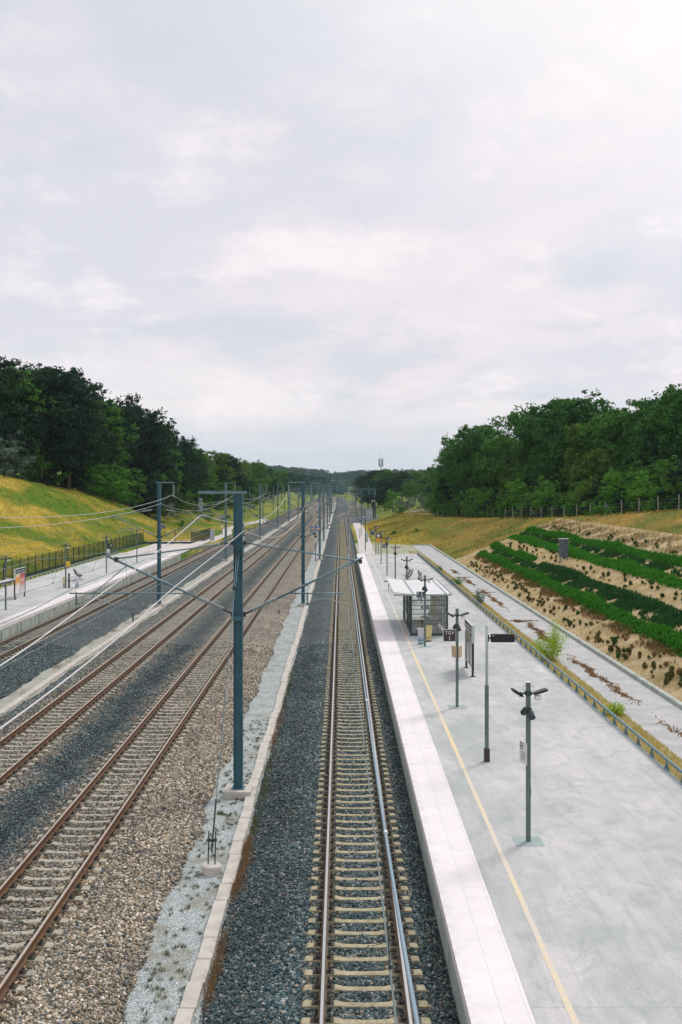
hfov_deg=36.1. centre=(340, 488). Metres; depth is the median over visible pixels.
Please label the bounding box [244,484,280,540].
catenary mast
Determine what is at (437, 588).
platform shelter
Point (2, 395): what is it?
broadleaf tree
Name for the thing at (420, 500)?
young tree
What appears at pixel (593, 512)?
wild shrub
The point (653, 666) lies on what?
seedling shrub
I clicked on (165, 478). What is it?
young tree
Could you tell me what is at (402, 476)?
broadleaf tree
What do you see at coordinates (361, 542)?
gravel track
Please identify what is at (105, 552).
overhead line
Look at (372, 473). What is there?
broadleaf tree
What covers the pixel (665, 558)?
planted hedge
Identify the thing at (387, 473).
broadleaf tree
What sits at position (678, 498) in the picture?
wire fence
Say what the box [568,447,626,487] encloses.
broadleaf tree
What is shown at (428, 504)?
young tree
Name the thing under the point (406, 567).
lamp post
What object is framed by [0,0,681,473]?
sky
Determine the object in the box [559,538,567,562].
electrical cabinet
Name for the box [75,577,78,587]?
litter bin
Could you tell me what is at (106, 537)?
lamp post
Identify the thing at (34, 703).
feeder wire
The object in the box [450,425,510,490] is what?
broadleaf tree
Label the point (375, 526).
lamp post
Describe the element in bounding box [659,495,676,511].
wild shrub
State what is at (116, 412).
broadleaf tree
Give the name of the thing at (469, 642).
information board
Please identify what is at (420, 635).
litter bin
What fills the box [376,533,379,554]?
information sign
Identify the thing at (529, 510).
wild shrub
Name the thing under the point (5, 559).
lamp post
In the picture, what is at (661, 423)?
broadleaf tree
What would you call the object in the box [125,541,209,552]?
platform
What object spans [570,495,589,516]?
wild shrub
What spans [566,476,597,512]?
young tree
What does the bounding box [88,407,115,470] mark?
broadleaf tree
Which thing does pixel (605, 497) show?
wild shrub
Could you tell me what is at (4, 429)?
broadleaf tree
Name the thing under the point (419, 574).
information board
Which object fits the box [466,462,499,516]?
broadleaf tree
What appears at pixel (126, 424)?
broadleaf tree
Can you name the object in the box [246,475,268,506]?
young tree
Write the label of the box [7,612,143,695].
weeds
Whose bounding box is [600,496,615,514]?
wild shrub
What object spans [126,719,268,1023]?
weeds
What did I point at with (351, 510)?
siding track
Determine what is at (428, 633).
litter bin
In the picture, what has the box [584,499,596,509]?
wild shrub
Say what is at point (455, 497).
young tree
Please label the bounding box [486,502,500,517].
wild shrub
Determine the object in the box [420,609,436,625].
platform bench
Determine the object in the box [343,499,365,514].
siding track
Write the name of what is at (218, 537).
gravel track
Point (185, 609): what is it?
railway track
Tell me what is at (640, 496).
wild shrub
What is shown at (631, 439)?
broadleaf tree
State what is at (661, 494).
wild shrub
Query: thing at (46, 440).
broadleaf tree
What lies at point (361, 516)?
signal board
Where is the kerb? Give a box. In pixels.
[413,544,681,708]
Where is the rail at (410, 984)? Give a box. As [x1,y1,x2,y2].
[343,498,419,1023]
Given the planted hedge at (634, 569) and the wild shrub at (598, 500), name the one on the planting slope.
the planted hedge at (634, 569)
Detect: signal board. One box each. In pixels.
[218,514,224,534]
[243,523,244,556]
[310,524,320,560]
[357,514,365,535]
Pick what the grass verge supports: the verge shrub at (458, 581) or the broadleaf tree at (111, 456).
the verge shrub at (458, 581)
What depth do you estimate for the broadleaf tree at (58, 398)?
187.33 m
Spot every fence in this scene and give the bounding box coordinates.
[0,528,210,584]
[411,494,680,518]
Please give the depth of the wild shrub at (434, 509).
229.21 m
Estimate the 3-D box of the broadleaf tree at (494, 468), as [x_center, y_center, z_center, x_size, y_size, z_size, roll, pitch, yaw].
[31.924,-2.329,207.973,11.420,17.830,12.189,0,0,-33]
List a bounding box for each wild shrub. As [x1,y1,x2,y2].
[131,492,162,520]
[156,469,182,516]
[177,482,218,511]
[213,500,224,509]
[392,506,404,513]
[430,504,443,516]
[438,505,451,516]
[447,507,457,516]
[470,505,483,517]
[476,503,489,515]
[478,504,495,517]
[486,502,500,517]
[493,500,516,517]
[508,505,525,517]
[513,503,526,517]
[515,497,531,517]
[522,503,538,517]
[532,497,556,517]
[539,497,555,517]
[547,506,561,517]
[548,496,566,516]
[552,498,574,517]
[561,503,583,517]
[565,501,584,516]
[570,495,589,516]
[578,501,592,514]
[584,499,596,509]
[588,496,603,514]
[589,493,616,514]
[589,505,607,515]
[594,506,609,515]
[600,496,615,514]
[607,494,634,513]
[628,501,644,513]
[629,489,656,512]
[633,486,665,512]
[645,492,665,509]
[655,489,673,510]
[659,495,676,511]
[673,489,681,508]
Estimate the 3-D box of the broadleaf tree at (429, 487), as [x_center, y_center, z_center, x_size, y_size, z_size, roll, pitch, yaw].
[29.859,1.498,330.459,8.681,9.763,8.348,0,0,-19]
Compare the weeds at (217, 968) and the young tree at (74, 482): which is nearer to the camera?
the weeds at (217, 968)
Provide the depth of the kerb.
58.22 m
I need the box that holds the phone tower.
[379,459,382,470]
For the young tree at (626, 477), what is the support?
on the ground at (18, 505)
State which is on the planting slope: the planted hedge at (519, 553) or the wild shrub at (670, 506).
the planted hedge at (519, 553)
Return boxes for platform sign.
[417,592,423,597]
[443,629,455,641]
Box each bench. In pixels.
[0,579,14,585]
[403,569,412,579]
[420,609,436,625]
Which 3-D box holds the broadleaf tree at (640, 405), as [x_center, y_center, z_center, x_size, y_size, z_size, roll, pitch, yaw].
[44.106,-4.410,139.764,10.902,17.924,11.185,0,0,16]
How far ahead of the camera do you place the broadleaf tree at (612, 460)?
150.69 m
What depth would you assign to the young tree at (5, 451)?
172.39 m
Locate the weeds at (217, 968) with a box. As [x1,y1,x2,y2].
[193,711,284,1022]
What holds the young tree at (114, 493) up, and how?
on the ground at (18, 505)
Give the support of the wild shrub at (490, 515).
on the ground at (18, 505)
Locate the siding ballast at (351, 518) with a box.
[345,500,379,551]
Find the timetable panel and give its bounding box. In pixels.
[430,596,435,624]
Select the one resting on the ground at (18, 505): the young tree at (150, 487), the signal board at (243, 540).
the young tree at (150, 487)
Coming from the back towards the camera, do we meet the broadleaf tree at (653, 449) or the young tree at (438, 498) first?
the young tree at (438, 498)
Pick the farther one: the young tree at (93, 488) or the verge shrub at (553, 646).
the young tree at (93, 488)
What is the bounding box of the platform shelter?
[386,578,451,635]
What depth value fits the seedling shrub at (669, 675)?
47.31 m
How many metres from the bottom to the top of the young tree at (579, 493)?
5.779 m
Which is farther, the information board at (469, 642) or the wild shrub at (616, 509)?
the wild shrub at (616, 509)
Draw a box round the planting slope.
[455,518,681,701]
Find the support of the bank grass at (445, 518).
on the ground at (18, 505)
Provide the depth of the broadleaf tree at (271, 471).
439.05 m
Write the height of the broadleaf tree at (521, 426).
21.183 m
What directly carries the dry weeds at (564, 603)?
on the planting slope
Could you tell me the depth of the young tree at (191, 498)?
257.33 m
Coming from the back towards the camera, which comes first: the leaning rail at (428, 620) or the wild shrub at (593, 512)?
the wild shrub at (593, 512)
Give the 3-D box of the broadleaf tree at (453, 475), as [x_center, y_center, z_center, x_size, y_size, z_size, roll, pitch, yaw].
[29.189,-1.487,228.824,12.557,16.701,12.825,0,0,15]
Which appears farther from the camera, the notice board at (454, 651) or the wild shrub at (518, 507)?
the wild shrub at (518, 507)
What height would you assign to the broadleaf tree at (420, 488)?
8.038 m
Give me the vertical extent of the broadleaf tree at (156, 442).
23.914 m
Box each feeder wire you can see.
[0,490,307,517]
[0,496,311,666]
[0,496,329,729]
[3,495,292,527]
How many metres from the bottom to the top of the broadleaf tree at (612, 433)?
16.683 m
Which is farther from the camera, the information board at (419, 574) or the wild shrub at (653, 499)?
the wild shrub at (653, 499)
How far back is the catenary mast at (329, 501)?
289.99 m
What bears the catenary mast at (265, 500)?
on the ground at (18, 505)
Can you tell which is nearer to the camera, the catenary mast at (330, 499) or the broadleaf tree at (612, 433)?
the broadleaf tree at (612, 433)
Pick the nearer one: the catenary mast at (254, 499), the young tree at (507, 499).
the young tree at (507, 499)
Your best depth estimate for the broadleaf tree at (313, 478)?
797.65 m
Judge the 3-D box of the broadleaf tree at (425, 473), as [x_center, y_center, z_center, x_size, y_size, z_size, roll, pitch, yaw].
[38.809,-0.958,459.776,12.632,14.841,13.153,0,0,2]
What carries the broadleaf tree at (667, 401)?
on the ground at (18, 505)
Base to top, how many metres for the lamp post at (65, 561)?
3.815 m
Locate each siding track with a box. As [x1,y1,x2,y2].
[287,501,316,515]
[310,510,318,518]
[334,501,359,517]
[340,513,362,521]
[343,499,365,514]
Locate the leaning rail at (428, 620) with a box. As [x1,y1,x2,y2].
[414,619,441,632]
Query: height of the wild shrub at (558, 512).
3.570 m
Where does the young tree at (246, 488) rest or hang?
on the ground at (18, 505)
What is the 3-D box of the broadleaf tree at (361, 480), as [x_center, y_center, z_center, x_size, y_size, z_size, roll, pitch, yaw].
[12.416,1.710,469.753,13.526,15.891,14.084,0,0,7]
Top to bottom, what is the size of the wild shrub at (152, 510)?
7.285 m
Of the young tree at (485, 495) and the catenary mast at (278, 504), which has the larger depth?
the catenary mast at (278, 504)
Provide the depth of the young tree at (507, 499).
167.55 m
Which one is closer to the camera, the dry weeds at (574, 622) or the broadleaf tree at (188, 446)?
the dry weeds at (574, 622)
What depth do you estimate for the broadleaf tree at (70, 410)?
186.19 m
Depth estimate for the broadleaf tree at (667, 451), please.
126.71 m
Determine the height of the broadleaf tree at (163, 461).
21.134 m
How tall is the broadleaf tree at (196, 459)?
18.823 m
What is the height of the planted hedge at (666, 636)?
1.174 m
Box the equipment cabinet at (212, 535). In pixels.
[210,529,214,540]
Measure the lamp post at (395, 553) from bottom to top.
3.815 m
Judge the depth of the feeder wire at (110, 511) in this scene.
58.25 m
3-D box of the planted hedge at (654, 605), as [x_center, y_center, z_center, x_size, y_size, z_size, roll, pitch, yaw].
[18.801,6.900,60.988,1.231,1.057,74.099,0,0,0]
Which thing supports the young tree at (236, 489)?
on the ground at (18, 505)
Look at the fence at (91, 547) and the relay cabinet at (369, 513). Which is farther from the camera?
the relay cabinet at (369, 513)
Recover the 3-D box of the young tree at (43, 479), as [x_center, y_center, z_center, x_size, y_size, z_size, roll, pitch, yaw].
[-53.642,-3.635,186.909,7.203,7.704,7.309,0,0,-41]
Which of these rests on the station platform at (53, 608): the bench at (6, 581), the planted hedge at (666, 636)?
the bench at (6, 581)
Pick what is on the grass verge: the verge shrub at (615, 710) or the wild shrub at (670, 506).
the verge shrub at (615, 710)
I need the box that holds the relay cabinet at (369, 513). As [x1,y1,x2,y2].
[366,508,372,519]
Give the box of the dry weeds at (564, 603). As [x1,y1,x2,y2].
[473,555,680,663]
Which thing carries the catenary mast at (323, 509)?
on the ground at (18, 505)
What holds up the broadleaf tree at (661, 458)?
on the ground at (18, 505)
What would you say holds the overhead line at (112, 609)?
hanging from the catenary mast at (302, 603)
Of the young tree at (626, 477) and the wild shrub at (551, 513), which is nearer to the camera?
the young tree at (626, 477)
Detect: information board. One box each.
[13,567,25,599]
[417,569,421,602]
[463,618,475,676]
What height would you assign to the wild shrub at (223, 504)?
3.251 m
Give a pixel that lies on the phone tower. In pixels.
(380, 465)
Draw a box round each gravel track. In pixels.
[174,519,267,551]
[353,523,374,553]
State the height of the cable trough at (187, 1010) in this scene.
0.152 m
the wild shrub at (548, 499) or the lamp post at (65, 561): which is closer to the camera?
the lamp post at (65, 561)
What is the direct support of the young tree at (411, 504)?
on the ground at (18, 505)
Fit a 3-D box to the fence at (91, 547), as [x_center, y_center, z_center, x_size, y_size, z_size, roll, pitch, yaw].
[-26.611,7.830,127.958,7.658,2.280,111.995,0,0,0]
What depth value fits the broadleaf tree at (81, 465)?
195.38 m
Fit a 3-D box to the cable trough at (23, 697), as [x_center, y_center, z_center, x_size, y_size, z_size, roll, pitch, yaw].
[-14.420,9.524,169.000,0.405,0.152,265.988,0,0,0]
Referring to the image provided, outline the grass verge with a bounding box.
[410,551,681,780]
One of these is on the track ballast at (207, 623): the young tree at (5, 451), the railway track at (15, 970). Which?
the railway track at (15, 970)
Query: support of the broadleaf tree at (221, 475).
on the ground at (18, 505)
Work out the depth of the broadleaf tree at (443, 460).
229.53 m
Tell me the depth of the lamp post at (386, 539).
101.15 m
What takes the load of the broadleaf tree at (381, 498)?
on the ground at (18, 505)
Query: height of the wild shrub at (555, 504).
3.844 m
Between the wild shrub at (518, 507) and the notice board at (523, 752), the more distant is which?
the wild shrub at (518, 507)
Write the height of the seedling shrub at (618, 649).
0.585 m
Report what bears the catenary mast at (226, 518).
on the ground at (18, 505)
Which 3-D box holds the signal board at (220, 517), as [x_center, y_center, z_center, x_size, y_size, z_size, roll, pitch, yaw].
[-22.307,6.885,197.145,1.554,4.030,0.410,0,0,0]
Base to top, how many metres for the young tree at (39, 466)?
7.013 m
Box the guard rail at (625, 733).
[417,552,681,784]
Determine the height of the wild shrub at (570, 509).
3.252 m
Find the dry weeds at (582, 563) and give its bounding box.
[502,540,681,609]
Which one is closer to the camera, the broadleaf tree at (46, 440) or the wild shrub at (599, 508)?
the wild shrub at (599, 508)
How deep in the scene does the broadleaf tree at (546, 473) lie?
169.80 m
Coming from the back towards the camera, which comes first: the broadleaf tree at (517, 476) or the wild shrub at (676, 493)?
the broadleaf tree at (517, 476)
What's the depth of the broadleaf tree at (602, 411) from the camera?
167.75 m
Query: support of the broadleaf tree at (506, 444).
on the ground at (18, 505)
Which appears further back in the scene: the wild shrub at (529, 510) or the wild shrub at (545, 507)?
the wild shrub at (529, 510)
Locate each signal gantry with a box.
[289,485,374,514]
[305,483,365,505]
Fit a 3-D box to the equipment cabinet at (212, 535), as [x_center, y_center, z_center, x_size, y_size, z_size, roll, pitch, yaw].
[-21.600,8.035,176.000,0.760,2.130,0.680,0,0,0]
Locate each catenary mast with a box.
[69,491,362,798]
[111,482,206,606]
[196,482,254,560]
[243,482,350,606]
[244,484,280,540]
[249,486,274,510]
[262,488,273,517]
[268,485,292,527]
[280,485,298,522]
[281,482,348,560]
[289,486,306,516]
[299,484,344,540]
[312,485,343,527]
[313,485,339,521]
[318,486,339,516]
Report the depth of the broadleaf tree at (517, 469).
192.50 m
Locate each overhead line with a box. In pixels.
[0,498,293,600]
[0,506,297,668]
[3,499,264,554]
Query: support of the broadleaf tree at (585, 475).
on the ground at (18, 505)
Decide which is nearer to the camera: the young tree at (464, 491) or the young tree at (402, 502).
the young tree at (464, 491)
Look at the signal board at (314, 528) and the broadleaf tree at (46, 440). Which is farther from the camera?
the broadleaf tree at (46, 440)
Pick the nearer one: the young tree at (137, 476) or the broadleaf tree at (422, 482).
the young tree at (137, 476)
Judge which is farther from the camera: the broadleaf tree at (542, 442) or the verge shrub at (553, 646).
the broadleaf tree at (542, 442)
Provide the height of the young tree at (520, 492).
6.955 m
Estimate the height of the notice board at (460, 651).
0.440 m
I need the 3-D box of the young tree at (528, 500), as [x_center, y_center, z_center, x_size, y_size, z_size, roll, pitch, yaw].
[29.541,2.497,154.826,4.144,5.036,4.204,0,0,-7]
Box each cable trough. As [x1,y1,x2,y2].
[0,521,290,715]
[174,521,330,1023]
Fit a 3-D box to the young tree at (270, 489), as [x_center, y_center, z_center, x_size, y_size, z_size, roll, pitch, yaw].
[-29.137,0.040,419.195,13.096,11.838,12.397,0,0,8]
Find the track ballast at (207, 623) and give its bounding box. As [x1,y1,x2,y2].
[0,497,459,1023]
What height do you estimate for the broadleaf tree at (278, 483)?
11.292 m
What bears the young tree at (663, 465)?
on the ground at (18, 505)
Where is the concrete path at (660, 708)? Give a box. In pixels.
[412,545,681,758]
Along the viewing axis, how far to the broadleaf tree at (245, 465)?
348.86 m
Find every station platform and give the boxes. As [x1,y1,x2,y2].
[0,553,180,640]
[357,554,681,1023]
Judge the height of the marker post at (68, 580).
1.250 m
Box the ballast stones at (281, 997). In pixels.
[0,642,457,1023]
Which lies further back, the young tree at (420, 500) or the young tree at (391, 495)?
the young tree at (391, 495)
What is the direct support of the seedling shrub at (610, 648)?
on the planting slope
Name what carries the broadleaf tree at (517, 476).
on the ground at (18, 505)
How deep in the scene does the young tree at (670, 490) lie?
109.45 m
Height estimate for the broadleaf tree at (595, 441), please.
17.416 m
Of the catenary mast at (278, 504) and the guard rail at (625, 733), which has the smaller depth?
the guard rail at (625, 733)
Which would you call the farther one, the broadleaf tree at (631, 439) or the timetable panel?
the broadleaf tree at (631, 439)
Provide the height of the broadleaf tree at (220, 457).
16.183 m
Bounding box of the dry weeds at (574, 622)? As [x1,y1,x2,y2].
[461,556,678,690]
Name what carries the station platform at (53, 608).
on the ground at (18, 505)
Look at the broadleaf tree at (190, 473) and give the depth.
243.41 m
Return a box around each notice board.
[452,645,456,657]
[459,645,461,657]
[520,740,526,765]
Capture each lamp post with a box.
[0,555,12,609]
[61,543,70,587]
[102,535,110,572]
[133,529,140,561]
[373,524,377,553]
[377,530,384,563]
[384,536,391,574]
[390,544,400,578]
[401,556,412,611]
[417,575,433,645]
[446,608,468,706]
[511,681,547,841]
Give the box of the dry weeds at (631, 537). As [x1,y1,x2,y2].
[535,521,681,553]
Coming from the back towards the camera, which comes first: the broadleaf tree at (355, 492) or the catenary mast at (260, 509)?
the broadleaf tree at (355, 492)
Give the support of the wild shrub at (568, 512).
on the ground at (18, 505)
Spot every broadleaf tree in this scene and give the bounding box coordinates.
[0,355,44,452]
[0,366,58,477]
[0,372,15,451]
[0,381,30,448]
[3,365,72,481]
[8,361,111,485]
[11,388,61,482]
[31,388,92,484]
[36,365,108,487]
[42,379,109,489]
[61,380,120,490]
[62,450,88,477]
[87,412,132,479]
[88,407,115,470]
[92,398,139,484]
[100,416,139,485]
[102,395,142,486]
[112,393,156,504]
[114,405,178,493]
[119,419,180,492]
[150,423,185,507]
[151,434,184,502]
[161,430,195,505]
[163,441,198,512]
[175,435,208,502]
[188,459,212,509]
[194,445,217,493]
[203,453,218,501]
[206,450,237,490]
[213,468,233,504]
[220,455,252,496]
[228,465,244,497]
[238,460,252,491]
[247,460,271,496]
[252,467,277,481]
[263,476,285,494]
[273,469,292,493]
[276,478,292,498]
[282,472,300,496]
[291,474,312,497]
[305,476,322,497]
[314,477,338,496]
[349,478,361,497]
[353,475,374,507]
[361,480,382,506]
[362,468,387,506]
[369,477,397,510]
[371,469,403,500]
[390,470,414,499]
[399,482,416,498]
[403,470,429,501]
[413,484,427,499]
[419,469,430,493]
[420,466,442,485]
[421,472,445,496]
[422,478,434,502]
[426,451,455,500]
[430,434,464,515]
[436,471,454,503]
[440,424,488,492]
[441,488,452,505]
[443,451,469,500]
[449,461,477,499]
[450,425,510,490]
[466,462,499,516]
[471,433,517,495]
[482,478,499,495]
[483,405,531,481]
[494,482,508,494]
[498,450,520,498]
[498,450,526,502]
[506,401,557,493]
[507,463,529,501]
[509,431,540,516]
[520,465,542,490]
[522,478,534,497]
[525,397,591,485]
[532,430,578,495]
[534,389,619,480]
[542,429,591,492]
[559,418,600,514]
[566,411,626,480]
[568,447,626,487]
[573,464,598,490]
[577,407,633,472]
[586,405,611,424]
[591,471,609,499]
[602,459,627,483]
[607,397,656,485]
[612,418,639,465]
[614,432,654,481]
[627,434,667,483]
[628,390,671,466]
[631,384,681,468]
[645,383,681,472]
[649,428,680,483]
[652,421,681,468]
[656,447,681,481]
[661,429,681,469]
[665,397,681,464]
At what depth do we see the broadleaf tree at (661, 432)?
130.69 m
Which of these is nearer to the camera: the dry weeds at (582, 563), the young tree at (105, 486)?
the dry weeds at (582, 563)
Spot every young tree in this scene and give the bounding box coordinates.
[0,427,36,477]
[0,437,22,476]
[12,446,53,481]
[26,446,63,484]
[43,453,72,486]
[58,464,93,488]
[71,462,100,491]
[75,460,109,495]
[91,464,136,501]
[95,470,117,497]
[110,465,146,507]
[119,473,166,513]
[135,471,167,518]
[163,486,194,513]
[179,480,201,510]
[197,481,224,509]
[213,479,232,503]
[223,485,247,508]
[241,479,257,506]
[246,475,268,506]
[257,474,283,499]
[383,489,400,511]
[395,499,409,511]
[405,497,415,507]
[415,494,427,508]
[422,494,438,511]
[431,491,444,515]
[443,492,467,516]
[453,487,475,515]
[456,488,483,516]
[470,497,485,517]
[475,487,494,515]
[482,487,509,517]
[495,487,515,514]
[497,494,516,516]
[505,479,537,515]
[525,491,539,516]
[528,485,559,516]
[530,475,561,516]
[560,493,571,516]
[565,480,598,515]
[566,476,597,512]
[579,478,611,515]
[592,486,612,512]
[599,468,630,514]
[610,483,631,512]
[616,470,657,509]
[617,460,663,496]
[621,467,656,513]
[652,455,681,498]
[659,469,681,497]
[664,456,681,508]
[676,474,681,490]
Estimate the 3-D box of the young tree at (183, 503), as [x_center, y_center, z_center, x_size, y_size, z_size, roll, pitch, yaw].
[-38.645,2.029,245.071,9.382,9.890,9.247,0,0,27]
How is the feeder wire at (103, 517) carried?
attached to the catenary mast at (158, 536)
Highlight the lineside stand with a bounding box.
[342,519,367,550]
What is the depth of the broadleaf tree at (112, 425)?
205.69 m
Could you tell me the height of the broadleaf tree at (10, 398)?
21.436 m
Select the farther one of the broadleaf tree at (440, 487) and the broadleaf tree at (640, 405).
the broadleaf tree at (440, 487)
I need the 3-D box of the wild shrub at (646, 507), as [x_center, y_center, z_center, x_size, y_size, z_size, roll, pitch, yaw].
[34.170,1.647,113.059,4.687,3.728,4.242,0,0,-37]
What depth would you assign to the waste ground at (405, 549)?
154.20 m
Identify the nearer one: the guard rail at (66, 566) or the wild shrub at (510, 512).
the guard rail at (66, 566)
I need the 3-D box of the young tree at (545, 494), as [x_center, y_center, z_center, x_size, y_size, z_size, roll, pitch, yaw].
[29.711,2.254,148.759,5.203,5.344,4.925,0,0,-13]
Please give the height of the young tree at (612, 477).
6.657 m
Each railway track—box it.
[0,497,333,1001]
[0,498,328,790]
[0,499,326,659]
[300,501,430,1023]
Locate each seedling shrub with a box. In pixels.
[608,644,613,651]
[611,636,617,643]
[616,646,621,653]
[626,646,631,654]
[651,662,656,669]
[664,670,673,679]
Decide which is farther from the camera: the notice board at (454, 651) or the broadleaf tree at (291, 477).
the broadleaf tree at (291, 477)
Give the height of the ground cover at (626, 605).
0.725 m
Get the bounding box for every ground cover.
[491,548,681,632]
[519,530,681,576]
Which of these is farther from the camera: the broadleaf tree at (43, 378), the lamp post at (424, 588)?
the broadleaf tree at (43, 378)
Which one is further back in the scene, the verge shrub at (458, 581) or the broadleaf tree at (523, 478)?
the broadleaf tree at (523, 478)
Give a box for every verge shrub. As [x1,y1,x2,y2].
[448,576,464,584]
[473,589,485,604]
[529,617,572,660]
[605,699,626,715]
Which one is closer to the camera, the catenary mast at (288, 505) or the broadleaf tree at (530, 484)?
the broadleaf tree at (530, 484)
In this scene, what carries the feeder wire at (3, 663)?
hanging from the catenary mast at (237, 788)
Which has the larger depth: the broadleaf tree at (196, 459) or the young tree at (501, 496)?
the broadleaf tree at (196, 459)
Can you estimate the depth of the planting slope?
73.03 m
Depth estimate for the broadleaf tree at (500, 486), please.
204.87 m
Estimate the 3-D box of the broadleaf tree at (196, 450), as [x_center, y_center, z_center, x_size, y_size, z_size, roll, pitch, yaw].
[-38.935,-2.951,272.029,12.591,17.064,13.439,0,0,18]
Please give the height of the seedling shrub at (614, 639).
0.589 m
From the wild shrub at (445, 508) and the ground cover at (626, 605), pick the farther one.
the wild shrub at (445, 508)
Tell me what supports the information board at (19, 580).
on the station platform at (53, 608)
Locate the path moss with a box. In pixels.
[450,569,681,737]
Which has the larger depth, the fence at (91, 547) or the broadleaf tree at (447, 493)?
the broadleaf tree at (447, 493)
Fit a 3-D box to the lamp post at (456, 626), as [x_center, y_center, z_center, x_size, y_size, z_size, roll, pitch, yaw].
[4.521,6.543,40.350,0.862,3.815,0.597,0,0,0]
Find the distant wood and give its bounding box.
[209,459,426,494]
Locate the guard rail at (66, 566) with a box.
[1,551,117,586]
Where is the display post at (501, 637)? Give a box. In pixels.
[484,626,514,761]
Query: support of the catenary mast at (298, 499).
on the ground at (18, 505)
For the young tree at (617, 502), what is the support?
on the ground at (18, 505)
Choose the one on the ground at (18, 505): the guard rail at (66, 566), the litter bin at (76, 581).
the guard rail at (66, 566)
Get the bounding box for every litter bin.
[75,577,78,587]
[417,628,423,643]
[426,625,431,641]
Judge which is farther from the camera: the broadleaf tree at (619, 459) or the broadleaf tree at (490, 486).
the broadleaf tree at (490, 486)
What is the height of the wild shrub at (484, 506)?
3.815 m
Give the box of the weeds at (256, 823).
[244,667,295,844]
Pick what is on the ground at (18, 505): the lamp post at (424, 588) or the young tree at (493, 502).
the young tree at (493, 502)
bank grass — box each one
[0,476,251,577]
[367,508,681,558]
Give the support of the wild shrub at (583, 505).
on the ground at (18, 505)
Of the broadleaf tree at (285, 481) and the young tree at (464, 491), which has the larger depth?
the broadleaf tree at (285, 481)
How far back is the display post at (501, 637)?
32.24 m
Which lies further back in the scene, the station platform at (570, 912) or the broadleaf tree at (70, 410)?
the broadleaf tree at (70, 410)
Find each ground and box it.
[0,471,681,587]
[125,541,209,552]
[355,543,417,553]
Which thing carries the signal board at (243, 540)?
on the track ballast at (207, 623)
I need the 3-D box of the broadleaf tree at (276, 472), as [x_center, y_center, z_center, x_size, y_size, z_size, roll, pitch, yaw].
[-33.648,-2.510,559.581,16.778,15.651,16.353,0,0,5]
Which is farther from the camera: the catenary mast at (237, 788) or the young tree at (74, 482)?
the young tree at (74, 482)
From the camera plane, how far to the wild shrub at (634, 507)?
117.23 m
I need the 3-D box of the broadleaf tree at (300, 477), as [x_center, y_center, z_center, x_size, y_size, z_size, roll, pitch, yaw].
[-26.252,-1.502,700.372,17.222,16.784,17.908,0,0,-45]
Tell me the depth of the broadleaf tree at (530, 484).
182.35 m
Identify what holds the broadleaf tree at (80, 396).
on the ground at (18, 505)
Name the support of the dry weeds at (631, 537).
on the planting slope
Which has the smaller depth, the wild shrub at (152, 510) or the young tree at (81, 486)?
the young tree at (81, 486)
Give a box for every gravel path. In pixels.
[0,502,317,716]
[123,502,335,1023]
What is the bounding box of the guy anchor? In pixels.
[201,550,241,876]
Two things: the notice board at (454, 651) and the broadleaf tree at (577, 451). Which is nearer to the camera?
the notice board at (454, 651)
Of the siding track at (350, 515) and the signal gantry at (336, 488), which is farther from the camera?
the signal gantry at (336, 488)
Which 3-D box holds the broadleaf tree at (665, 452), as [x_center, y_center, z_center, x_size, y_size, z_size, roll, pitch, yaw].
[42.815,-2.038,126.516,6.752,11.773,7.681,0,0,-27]
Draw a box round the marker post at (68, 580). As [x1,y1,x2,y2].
[68,573,69,587]
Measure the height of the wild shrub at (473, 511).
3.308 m
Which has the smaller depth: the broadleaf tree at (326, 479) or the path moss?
the path moss
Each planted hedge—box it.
[477,550,681,657]
[489,541,537,561]
[508,534,681,589]
[525,525,681,566]
[536,561,681,619]
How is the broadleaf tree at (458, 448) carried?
on the ground at (18, 505)
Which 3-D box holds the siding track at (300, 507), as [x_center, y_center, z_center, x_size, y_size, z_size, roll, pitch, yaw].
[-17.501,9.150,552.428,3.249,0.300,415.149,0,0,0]

